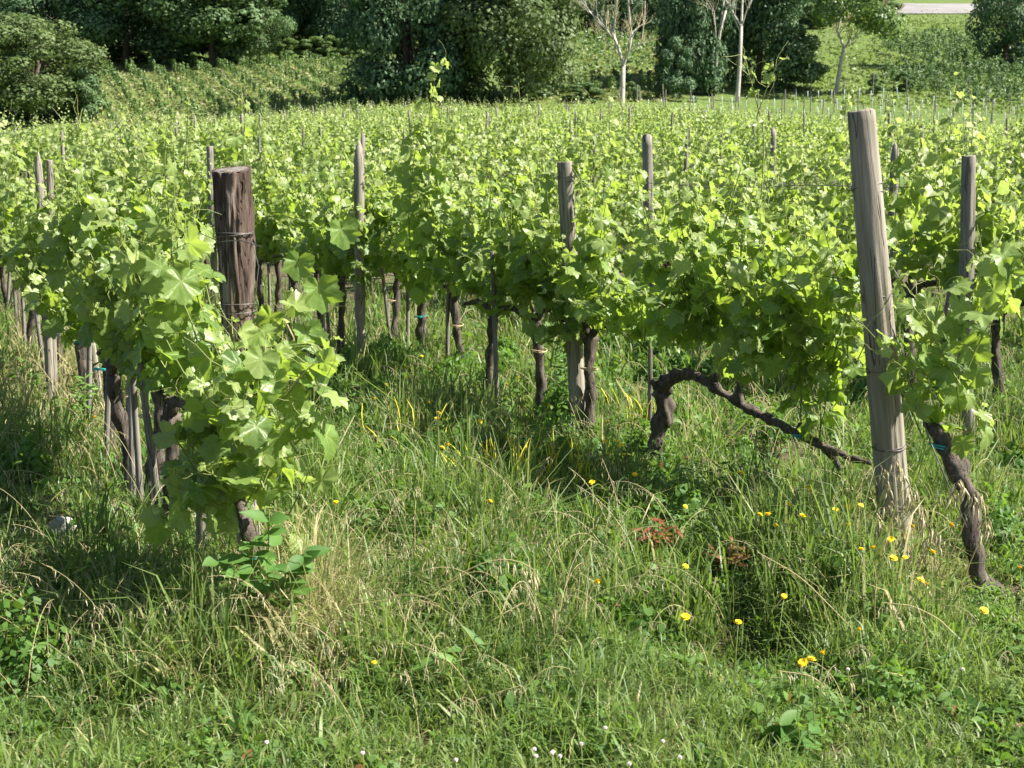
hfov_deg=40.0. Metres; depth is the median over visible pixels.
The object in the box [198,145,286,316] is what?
grapevine
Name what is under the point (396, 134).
grapevine
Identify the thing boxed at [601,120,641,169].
grapevine
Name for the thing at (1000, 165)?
grapevine
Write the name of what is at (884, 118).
grapevine
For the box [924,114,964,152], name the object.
grapevine
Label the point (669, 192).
grapevine
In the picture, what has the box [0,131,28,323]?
grapevine
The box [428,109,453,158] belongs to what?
grapevine
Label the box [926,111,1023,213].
grapevine
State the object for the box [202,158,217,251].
grapevine
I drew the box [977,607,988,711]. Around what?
yellow flower
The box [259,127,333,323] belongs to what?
grapevine
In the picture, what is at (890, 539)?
yellow flower
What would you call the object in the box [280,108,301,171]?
grapevine
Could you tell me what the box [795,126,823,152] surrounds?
grapevine
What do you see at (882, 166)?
grapevine
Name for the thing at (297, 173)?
grapevine
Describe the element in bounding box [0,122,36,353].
grapevine
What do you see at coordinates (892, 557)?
yellow flower
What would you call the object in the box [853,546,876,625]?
yellow flower
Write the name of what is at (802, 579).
grass stalk
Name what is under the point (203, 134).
grapevine
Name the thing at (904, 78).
bush
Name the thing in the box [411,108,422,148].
grapevine
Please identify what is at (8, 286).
vine stake
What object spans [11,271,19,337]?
vine stake
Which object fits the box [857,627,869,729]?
yellow flower
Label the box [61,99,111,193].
grapevine
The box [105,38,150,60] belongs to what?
bush
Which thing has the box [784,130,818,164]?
grapevine
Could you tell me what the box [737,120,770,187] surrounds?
grapevine
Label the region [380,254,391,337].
vine stake
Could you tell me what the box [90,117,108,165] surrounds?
grapevine
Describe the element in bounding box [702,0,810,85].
tree
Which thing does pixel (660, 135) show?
grapevine
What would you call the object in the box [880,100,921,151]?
grapevine
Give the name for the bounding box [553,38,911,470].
grapevine
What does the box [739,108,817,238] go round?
grapevine
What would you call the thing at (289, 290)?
vine stake
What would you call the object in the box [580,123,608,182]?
grapevine
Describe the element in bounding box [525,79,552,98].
bush
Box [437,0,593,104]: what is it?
tree
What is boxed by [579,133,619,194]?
grapevine
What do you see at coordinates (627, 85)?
bush
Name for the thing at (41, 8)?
tree
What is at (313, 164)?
grapevine
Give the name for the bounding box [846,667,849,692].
clover flower
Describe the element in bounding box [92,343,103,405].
wooden post
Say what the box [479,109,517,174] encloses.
grapevine
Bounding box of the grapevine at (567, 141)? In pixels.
[549,119,580,160]
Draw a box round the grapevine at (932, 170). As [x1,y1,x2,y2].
[911,129,980,182]
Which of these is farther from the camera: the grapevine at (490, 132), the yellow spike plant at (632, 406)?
the grapevine at (490, 132)
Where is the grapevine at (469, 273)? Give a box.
[411,100,587,392]
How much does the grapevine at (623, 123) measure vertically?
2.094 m
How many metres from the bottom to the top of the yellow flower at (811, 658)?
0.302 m
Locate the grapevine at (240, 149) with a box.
[205,109,254,172]
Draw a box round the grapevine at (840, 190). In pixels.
[817,128,888,241]
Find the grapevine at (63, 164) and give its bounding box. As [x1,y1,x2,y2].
[44,120,101,195]
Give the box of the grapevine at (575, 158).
[555,118,599,204]
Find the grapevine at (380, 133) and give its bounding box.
[360,101,392,191]
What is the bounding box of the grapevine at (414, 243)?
[334,41,505,366]
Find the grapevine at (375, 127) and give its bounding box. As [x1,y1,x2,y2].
[369,109,389,143]
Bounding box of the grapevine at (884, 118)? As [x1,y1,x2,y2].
[847,94,960,277]
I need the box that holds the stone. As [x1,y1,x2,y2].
[48,516,77,534]
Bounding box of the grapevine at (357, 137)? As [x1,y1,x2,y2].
[330,111,366,190]
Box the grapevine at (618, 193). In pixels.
[591,115,642,272]
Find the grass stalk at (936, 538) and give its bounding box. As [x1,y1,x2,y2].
[914,527,944,579]
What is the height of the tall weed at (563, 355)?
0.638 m
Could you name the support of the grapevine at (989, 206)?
on the ground at (726, 96)
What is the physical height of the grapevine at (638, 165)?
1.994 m
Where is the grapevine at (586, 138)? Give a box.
[572,122,601,183]
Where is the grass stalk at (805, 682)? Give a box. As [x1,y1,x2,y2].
[780,671,825,689]
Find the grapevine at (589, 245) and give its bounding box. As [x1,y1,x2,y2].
[512,89,687,430]
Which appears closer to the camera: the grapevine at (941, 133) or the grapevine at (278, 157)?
the grapevine at (278, 157)
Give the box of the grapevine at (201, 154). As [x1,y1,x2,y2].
[165,124,206,177]
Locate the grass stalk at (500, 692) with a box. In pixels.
[455,685,525,714]
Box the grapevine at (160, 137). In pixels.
[144,107,179,178]
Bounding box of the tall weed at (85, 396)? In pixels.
[65,372,101,434]
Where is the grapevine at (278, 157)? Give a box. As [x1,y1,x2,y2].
[251,95,299,194]
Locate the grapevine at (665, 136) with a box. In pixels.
[659,111,692,149]
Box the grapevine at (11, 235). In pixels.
[0,101,71,344]
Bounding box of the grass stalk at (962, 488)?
[917,480,970,575]
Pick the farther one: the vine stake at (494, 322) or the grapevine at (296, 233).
the grapevine at (296, 233)
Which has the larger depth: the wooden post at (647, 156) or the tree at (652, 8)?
the tree at (652, 8)
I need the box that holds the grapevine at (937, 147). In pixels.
[901,106,955,171]
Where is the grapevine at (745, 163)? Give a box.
[719,135,781,210]
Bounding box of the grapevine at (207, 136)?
[201,127,224,158]
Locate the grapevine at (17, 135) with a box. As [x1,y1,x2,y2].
[13,110,41,187]
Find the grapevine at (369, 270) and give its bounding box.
[347,129,435,340]
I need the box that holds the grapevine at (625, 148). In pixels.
[609,126,641,167]
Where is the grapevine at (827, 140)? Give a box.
[821,121,848,154]
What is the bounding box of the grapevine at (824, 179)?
[822,152,885,240]
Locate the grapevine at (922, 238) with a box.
[880,144,967,289]
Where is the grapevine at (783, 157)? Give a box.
[776,121,821,176]
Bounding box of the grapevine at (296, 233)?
[275,105,354,327]
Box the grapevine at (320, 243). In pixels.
[273,118,391,353]
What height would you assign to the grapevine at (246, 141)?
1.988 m
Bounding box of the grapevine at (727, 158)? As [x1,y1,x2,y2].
[653,101,752,230]
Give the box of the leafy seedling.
[764,710,821,752]
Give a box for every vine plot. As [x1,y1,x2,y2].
[80,48,371,125]
[538,26,678,99]
[872,26,996,62]
[880,52,1023,101]
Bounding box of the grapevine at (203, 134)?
[196,112,218,151]
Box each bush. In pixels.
[0,53,36,125]
[60,64,108,122]
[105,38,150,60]
[133,36,158,61]
[150,39,198,63]
[198,38,242,62]
[273,38,301,58]
[294,36,332,57]
[315,35,342,56]
[335,37,365,55]
[337,80,359,102]
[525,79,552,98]
[560,82,604,102]
[625,81,641,101]
[652,36,697,102]
[694,74,720,94]
[762,22,829,90]
[787,2,827,28]
[867,73,884,92]
[874,0,906,16]
[893,71,912,90]
[987,36,1023,71]
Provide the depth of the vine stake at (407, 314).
10.91 m
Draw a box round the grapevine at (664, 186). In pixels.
[609,131,696,266]
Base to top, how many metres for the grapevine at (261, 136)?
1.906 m
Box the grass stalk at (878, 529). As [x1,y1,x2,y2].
[866,517,890,550]
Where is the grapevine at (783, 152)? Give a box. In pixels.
[744,122,806,185]
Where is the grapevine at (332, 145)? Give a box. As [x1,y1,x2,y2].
[307,106,340,165]
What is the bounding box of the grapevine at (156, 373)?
[97,76,253,544]
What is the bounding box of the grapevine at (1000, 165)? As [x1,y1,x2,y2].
[962,114,1015,203]
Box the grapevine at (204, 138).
[186,117,225,210]
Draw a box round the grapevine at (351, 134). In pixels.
[337,118,360,157]
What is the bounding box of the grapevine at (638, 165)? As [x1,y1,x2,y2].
[613,116,660,213]
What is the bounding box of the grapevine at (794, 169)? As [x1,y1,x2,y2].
[782,83,888,239]
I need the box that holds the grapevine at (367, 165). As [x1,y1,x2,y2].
[348,135,373,188]
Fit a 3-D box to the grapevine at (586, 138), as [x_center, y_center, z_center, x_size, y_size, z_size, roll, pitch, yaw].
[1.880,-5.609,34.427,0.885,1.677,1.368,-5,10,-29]
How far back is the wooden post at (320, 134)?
35.42 m
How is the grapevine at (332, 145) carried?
on the ground at (726, 96)
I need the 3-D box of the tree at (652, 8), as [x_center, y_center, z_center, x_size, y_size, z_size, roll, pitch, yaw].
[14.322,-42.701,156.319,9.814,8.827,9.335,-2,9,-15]
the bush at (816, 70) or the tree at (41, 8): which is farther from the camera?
the tree at (41, 8)
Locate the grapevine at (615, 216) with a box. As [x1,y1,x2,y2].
[564,158,642,274]
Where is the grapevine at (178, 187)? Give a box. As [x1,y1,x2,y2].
[155,156,220,260]
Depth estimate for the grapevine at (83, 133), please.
34.75 m
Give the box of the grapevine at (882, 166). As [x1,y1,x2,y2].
[880,134,926,222]
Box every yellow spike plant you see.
[349,396,450,453]
[440,427,561,498]
[509,417,600,512]
[591,374,654,445]
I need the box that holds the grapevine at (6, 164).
[0,112,28,253]
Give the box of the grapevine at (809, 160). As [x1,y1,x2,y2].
[799,138,844,192]
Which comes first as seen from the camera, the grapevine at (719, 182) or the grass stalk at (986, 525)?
the grass stalk at (986, 525)
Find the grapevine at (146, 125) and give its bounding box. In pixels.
[116,94,154,155]
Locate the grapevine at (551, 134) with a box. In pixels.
[541,116,564,146]
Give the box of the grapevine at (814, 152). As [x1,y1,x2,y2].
[798,124,848,193]
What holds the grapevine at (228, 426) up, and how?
on the ground at (726, 96)
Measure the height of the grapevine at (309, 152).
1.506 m
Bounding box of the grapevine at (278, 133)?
[263,127,283,148]
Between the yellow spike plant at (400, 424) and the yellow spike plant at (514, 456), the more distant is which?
the yellow spike plant at (400, 424)
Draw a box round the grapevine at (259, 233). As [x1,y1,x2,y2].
[251,125,306,312]
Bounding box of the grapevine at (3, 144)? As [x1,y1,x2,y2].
[0,130,10,157]
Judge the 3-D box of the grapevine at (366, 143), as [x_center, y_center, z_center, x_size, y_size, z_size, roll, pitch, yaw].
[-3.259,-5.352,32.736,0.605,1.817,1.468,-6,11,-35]
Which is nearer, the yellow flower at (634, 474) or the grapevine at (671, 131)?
the yellow flower at (634, 474)
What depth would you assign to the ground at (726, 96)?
106.80 m
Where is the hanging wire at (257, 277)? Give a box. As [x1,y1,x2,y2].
[250,237,258,319]
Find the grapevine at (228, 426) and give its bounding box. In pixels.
[111,192,361,632]
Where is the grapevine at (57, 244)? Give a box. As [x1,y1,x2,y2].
[32,76,213,495]
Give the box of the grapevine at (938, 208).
[911,86,1023,396]
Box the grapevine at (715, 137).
[707,112,751,169]
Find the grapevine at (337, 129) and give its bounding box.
[324,118,347,143]
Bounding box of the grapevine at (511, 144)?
[502,123,538,174]
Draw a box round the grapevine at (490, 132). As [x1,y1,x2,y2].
[459,107,498,160]
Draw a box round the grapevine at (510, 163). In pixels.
[489,115,555,200]
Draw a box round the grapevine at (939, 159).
[929,143,977,175]
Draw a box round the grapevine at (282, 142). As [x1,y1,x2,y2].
[274,124,301,165]
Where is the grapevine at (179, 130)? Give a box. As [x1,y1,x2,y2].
[168,119,186,147]
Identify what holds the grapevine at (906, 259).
on the ground at (726, 96)
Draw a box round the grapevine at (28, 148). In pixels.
[19,121,44,173]
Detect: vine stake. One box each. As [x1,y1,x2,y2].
[5,272,10,316]
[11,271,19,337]
[20,283,26,346]
[34,284,44,371]
[86,343,91,413]
[103,390,110,465]
[128,383,135,498]
[130,375,143,506]
[137,362,160,506]
[267,262,271,313]
[286,220,291,328]
[319,271,325,331]
[325,260,330,346]
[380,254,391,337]
[406,292,409,347]
[445,283,450,358]
[490,251,499,404]
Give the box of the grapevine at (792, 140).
[777,130,808,151]
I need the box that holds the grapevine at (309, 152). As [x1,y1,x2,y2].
[299,124,318,173]
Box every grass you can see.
[0,263,1023,767]
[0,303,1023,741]
[83,9,1023,129]
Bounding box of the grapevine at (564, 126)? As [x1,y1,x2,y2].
[545,91,582,148]
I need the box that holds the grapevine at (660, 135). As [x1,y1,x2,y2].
[655,108,709,172]
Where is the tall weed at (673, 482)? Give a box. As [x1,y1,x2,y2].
[665,461,708,499]
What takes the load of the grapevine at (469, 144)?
on the ground at (726, 96)
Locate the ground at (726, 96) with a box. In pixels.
[0,0,1023,767]
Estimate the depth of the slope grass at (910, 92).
117.53 m
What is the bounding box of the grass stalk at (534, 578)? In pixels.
[405,559,539,620]
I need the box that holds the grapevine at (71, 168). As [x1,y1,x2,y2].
[64,123,121,187]
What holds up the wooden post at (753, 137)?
on the ground at (726, 96)
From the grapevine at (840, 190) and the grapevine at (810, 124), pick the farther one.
the grapevine at (810, 124)
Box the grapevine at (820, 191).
[758,138,821,248]
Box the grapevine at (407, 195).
[405,130,460,203]
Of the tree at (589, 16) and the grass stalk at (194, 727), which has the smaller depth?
the grass stalk at (194, 727)
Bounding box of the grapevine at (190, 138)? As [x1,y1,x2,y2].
[176,120,193,155]
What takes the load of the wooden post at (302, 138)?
on the ground at (726, 96)
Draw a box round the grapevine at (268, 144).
[26,102,287,426]
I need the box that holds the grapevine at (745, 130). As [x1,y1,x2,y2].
[736,106,779,176]
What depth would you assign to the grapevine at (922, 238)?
13.14 m
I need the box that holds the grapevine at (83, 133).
[80,110,97,157]
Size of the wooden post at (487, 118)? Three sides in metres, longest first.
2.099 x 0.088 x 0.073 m
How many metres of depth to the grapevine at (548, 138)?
30.24 m
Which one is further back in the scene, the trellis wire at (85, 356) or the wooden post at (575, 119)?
the wooden post at (575, 119)
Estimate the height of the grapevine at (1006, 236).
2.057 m
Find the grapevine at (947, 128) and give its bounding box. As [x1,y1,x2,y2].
[930,110,958,142]
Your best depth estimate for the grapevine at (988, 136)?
33.38 m
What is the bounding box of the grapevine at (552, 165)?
[495,122,576,210]
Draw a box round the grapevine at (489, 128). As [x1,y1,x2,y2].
[476,107,507,175]
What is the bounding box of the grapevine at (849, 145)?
[835,124,882,162]
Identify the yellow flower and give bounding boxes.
[589,579,601,652]
[611,443,623,492]
[617,440,620,481]
[631,472,637,506]
[680,613,689,669]
[682,564,687,655]
[730,619,740,700]
[764,512,769,567]
[769,523,777,620]
[773,593,786,679]
[792,514,805,607]
[797,658,807,756]
[806,656,815,749]
[819,650,827,737]
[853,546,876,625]
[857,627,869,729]
[858,547,863,607]
[887,536,894,602]
[889,555,897,644]
[902,555,908,631]
[908,577,923,687]
[923,582,928,671]
[928,549,935,625]
[941,523,953,606]
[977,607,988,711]
[1018,566,1023,624]
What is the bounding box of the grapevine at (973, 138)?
[948,117,991,153]
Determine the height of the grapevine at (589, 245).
2.049 m
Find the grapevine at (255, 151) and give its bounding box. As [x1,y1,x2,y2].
[245,139,266,167]
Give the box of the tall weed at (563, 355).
[549,322,584,384]
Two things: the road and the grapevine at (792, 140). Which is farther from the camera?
the road
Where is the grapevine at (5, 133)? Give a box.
[0,108,16,151]
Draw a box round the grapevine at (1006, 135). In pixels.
[994,112,1022,151]
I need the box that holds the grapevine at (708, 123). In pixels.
[694,116,725,150]
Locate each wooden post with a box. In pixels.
[35,152,54,401]
[46,160,57,407]
[60,131,64,159]
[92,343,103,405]
[126,386,127,413]
[196,511,205,550]
[206,146,216,302]
[211,165,260,553]
[240,113,243,134]
[258,134,260,202]
[302,124,303,172]
[318,119,321,151]
[342,111,344,130]
[353,141,367,367]
[360,129,364,154]
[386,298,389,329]
[408,109,411,146]
[485,111,488,129]
[553,161,584,431]
[569,119,571,156]
[574,111,576,145]
[592,133,595,193]
[628,107,629,140]
[642,134,653,286]
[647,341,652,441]
[670,112,673,144]
[683,134,688,184]
[688,123,690,153]
[752,124,755,183]
[770,127,775,241]
[803,110,804,174]
[845,108,912,542]
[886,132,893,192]
[887,113,890,135]
[888,142,898,294]
[920,125,923,207]
[944,162,976,315]
[956,155,975,384]
[960,368,975,458]
[1005,117,1007,138]
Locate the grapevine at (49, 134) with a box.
[44,115,64,145]
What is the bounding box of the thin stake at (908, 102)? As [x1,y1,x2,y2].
[907,94,908,111]
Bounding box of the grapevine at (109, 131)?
[87,105,114,156]
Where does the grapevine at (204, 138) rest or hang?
on the ground at (726, 96)
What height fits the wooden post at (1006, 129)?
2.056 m
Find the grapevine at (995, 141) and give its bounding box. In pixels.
[978,126,1017,202]
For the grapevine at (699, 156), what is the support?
on the ground at (726, 96)
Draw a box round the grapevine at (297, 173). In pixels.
[275,144,329,200]
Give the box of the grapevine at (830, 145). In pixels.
[811,124,847,166]
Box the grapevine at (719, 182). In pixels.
[678,123,796,275]
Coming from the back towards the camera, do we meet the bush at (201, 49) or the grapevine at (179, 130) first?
the bush at (201, 49)
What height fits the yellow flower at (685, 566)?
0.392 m
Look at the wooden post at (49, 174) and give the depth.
8.68 m
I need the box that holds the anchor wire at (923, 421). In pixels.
[889,292,986,572]
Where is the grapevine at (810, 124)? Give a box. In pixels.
[803,108,838,171]
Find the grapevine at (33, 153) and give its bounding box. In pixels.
[26,126,59,189]
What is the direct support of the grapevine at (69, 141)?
on the ground at (726, 96)
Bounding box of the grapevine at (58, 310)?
[9,107,203,457]
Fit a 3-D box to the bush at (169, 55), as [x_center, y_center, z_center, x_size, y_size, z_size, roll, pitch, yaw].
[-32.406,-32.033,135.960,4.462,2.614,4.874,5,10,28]
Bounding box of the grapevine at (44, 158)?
[37,114,68,194]
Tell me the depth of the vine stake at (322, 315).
12.16 m
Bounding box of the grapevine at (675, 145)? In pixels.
[652,104,704,228]
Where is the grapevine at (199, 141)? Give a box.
[183,120,206,151]
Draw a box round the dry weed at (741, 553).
[702,536,757,574]
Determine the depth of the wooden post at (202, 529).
5.34 m
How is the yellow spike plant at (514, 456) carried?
on the ground at (726, 96)
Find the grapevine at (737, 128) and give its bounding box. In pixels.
[721,110,753,141]
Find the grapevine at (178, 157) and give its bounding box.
[169,122,202,204]
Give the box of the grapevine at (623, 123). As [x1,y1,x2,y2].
[603,108,637,175]
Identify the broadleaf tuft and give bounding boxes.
[410,624,511,687]
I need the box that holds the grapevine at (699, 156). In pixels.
[676,106,750,199]
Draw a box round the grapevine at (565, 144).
[525,120,567,182]
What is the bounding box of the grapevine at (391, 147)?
[381,108,420,179]
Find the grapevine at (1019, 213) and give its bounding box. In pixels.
[1015,199,1023,248]
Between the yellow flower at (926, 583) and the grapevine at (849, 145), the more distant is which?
the grapevine at (849, 145)
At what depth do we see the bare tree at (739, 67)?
107.00 m
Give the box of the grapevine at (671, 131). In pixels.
[639,113,674,155]
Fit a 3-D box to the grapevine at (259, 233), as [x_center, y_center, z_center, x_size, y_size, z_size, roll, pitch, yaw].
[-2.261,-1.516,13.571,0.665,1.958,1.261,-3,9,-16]
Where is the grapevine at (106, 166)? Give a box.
[84,115,134,193]
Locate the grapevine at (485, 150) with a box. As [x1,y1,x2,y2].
[464,121,513,199]
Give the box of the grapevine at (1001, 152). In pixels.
[979,119,1021,170]
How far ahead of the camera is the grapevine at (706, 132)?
38.59 m
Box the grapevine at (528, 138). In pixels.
[516,124,545,160]
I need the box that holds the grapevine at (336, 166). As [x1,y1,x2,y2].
[300,100,370,199]
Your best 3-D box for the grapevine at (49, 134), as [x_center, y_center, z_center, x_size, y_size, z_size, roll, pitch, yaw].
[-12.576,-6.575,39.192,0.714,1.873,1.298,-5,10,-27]
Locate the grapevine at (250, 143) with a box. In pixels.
[235,136,274,202]
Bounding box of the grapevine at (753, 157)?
[710,121,761,225]
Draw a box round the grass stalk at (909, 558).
[895,539,918,571]
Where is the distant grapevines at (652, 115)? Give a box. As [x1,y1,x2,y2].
[3,92,1023,176]
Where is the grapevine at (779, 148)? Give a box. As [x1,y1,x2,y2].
[760,132,789,167]
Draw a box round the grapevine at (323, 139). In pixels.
[308,120,331,152]
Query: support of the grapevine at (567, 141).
on the ground at (726, 96)
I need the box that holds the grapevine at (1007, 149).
[989,119,1023,193]
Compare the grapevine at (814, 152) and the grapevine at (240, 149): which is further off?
the grapevine at (814, 152)
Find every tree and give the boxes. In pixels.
[0,0,115,59]
[0,11,110,120]
[48,0,197,64]
[134,0,288,65]
[230,0,297,61]
[262,1,306,42]
[265,1,311,39]
[274,0,348,49]
[297,0,345,35]
[308,0,385,47]
[331,0,473,105]
[378,0,429,41]
[414,0,499,97]
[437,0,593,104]
[570,0,620,37]
[570,0,662,107]
[604,0,671,36]
[651,0,739,96]
[697,0,727,95]
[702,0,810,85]
[725,0,751,101]
[796,0,817,20]
[802,0,846,19]
[808,0,909,93]
[965,0,1023,63]
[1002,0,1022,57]
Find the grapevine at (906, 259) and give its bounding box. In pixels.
[787,58,1015,393]
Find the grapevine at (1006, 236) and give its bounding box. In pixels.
[929,112,1023,295]
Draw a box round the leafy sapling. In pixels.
[202,509,330,637]
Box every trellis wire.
[2,192,262,247]
[2,295,263,480]
[9,133,903,193]
[27,177,900,377]
[205,199,906,284]
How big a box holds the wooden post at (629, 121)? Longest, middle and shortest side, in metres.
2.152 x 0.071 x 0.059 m
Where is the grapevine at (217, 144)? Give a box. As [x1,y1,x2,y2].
[207,105,245,167]
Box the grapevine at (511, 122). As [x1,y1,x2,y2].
[498,101,521,134]
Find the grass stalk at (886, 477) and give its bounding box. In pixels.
[879,469,893,544]
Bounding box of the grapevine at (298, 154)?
[284,113,313,188]
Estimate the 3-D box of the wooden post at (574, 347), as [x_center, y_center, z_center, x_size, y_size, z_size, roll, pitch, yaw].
[0.330,-0.400,7.945,0.130,1.700,0.111,-3,9,1]
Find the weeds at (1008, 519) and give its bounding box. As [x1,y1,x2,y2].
[0,293,1023,767]
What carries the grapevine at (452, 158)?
on the ground at (726, 96)
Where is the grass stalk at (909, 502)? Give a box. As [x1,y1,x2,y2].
[903,485,925,564]
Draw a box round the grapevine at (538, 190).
[512,127,596,228]
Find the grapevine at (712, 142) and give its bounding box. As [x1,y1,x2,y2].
[688,118,727,196]
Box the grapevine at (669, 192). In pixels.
[583,107,719,310]
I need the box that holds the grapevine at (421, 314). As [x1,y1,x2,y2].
[372,125,453,353]
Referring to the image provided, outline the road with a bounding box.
[896,3,1002,13]
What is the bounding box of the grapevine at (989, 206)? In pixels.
[987,139,1023,234]
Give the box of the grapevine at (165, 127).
[155,111,177,144]
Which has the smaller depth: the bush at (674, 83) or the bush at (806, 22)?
the bush at (674, 83)
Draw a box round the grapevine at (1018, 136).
[954,87,1023,246]
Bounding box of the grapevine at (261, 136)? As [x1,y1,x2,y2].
[254,115,281,154]
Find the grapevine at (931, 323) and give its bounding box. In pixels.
[839,216,1023,600]
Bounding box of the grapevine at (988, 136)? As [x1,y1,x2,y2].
[969,116,1003,157]
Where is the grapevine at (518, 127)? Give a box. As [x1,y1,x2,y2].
[495,110,522,154]
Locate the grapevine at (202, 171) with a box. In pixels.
[162,117,232,296]
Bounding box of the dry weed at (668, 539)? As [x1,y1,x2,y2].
[630,517,682,562]
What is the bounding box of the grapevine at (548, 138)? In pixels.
[526,106,563,159]
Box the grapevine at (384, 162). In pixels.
[365,133,398,197]
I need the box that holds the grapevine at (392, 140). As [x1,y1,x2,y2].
[370,117,429,208]
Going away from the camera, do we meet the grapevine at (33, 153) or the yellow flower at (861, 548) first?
the yellow flower at (861, 548)
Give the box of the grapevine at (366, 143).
[360,116,378,161]
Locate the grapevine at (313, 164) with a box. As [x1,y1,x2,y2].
[296,123,344,205]
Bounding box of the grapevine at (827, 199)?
[737,122,858,309]
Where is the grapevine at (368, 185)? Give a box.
[347,144,391,199]
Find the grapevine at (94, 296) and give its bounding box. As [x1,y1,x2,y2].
[64,97,202,507]
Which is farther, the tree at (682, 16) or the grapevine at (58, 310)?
the tree at (682, 16)
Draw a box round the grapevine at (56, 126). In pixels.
[49,101,71,159]
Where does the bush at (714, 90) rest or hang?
on the ground at (726, 96)
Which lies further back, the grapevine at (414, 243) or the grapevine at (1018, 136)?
the grapevine at (1018, 136)
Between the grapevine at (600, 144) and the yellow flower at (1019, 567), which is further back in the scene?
the grapevine at (600, 144)
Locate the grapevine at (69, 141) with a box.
[63,115,92,157]
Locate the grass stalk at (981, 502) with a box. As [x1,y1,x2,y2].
[941,491,987,577]
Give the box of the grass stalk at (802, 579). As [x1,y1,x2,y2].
[758,552,856,634]
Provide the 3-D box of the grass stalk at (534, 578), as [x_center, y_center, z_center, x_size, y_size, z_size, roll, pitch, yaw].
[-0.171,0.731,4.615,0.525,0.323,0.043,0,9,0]
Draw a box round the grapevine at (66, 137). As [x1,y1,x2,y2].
[57,120,75,157]
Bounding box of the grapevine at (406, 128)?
[400,119,416,139]
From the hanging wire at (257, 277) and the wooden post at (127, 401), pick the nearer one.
the hanging wire at (257, 277)
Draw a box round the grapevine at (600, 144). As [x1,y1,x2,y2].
[580,113,619,158]
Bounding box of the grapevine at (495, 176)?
[454,125,558,301]
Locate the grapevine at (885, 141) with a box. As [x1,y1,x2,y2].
[879,120,919,188]
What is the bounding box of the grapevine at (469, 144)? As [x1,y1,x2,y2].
[430,109,505,232]
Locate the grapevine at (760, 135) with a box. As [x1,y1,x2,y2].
[746,124,776,142]
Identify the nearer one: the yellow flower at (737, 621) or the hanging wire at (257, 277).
the yellow flower at (737, 621)
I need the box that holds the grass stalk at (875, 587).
[874,534,887,647]
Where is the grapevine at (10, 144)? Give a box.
[0,119,19,163]
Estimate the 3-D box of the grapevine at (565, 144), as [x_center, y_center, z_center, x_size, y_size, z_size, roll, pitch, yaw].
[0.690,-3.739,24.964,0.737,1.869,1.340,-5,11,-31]
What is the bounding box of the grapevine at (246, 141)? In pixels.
[231,111,249,147]
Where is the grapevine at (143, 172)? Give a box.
[112,90,183,201]
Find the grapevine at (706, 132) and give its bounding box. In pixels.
[703,114,733,141]
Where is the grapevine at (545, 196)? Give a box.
[481,83,601,406]
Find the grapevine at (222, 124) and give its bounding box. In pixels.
[219,120,240,156]
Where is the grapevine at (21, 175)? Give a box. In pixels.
[5,113,28,190]
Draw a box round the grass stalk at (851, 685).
[850,671,917,695]
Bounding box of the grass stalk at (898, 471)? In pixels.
[889,459,911,570]
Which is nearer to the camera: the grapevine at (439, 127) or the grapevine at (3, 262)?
the grapevine at (3, 262)
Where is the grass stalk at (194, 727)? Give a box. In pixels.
[94,716,231,754]
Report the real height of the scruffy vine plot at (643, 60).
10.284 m
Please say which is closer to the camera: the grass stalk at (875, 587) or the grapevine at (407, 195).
the grass stalk at (875, 587)
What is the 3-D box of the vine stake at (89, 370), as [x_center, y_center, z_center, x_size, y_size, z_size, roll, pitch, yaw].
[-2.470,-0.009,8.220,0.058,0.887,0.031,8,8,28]
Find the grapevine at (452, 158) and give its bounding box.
[437,104,468,193]
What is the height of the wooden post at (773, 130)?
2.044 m
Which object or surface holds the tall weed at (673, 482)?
on the ground at (726, 96)
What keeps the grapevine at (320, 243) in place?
on the ground at (726, 96)
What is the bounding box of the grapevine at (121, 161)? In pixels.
[95,124,137,246]
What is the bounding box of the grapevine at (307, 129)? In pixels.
[286,112,311,150]
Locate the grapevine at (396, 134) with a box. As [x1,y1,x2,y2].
[372,114,412,196]
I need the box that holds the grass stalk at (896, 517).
[882,501,901,559]
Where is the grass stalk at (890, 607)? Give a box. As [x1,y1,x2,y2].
[878,602,954,634]
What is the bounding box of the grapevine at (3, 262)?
[0,146,34,329]
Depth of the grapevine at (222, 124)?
33.46 m
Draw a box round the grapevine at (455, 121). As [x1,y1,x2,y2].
[442,92,486,179]
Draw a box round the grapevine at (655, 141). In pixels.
[635,114,673,166]
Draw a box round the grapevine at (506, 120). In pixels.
[488,105,515,144]
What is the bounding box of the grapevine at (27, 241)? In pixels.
[0,148,74,379]
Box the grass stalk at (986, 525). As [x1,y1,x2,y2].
[960,517,993,591]
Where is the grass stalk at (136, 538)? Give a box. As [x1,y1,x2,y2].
[92,536,189,596]
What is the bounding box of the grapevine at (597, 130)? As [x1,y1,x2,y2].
[585,119,607,141]
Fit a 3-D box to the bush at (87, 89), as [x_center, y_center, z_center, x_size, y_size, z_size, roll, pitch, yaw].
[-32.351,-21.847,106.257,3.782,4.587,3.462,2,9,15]
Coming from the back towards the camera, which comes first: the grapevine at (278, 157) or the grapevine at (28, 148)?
the grapevine at (28, 148)
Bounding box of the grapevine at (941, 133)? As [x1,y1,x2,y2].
[915,125,945,170]
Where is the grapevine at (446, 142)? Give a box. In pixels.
[398,109,452,185]
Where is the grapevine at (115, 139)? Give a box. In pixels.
[104,119,124,152]
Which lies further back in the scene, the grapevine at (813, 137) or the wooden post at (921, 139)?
the grapevine at (813, 137)
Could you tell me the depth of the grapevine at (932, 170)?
20.14 m
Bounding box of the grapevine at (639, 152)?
[622,133,667,171]
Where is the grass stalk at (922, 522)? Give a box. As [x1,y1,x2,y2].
[913,501,941,589]

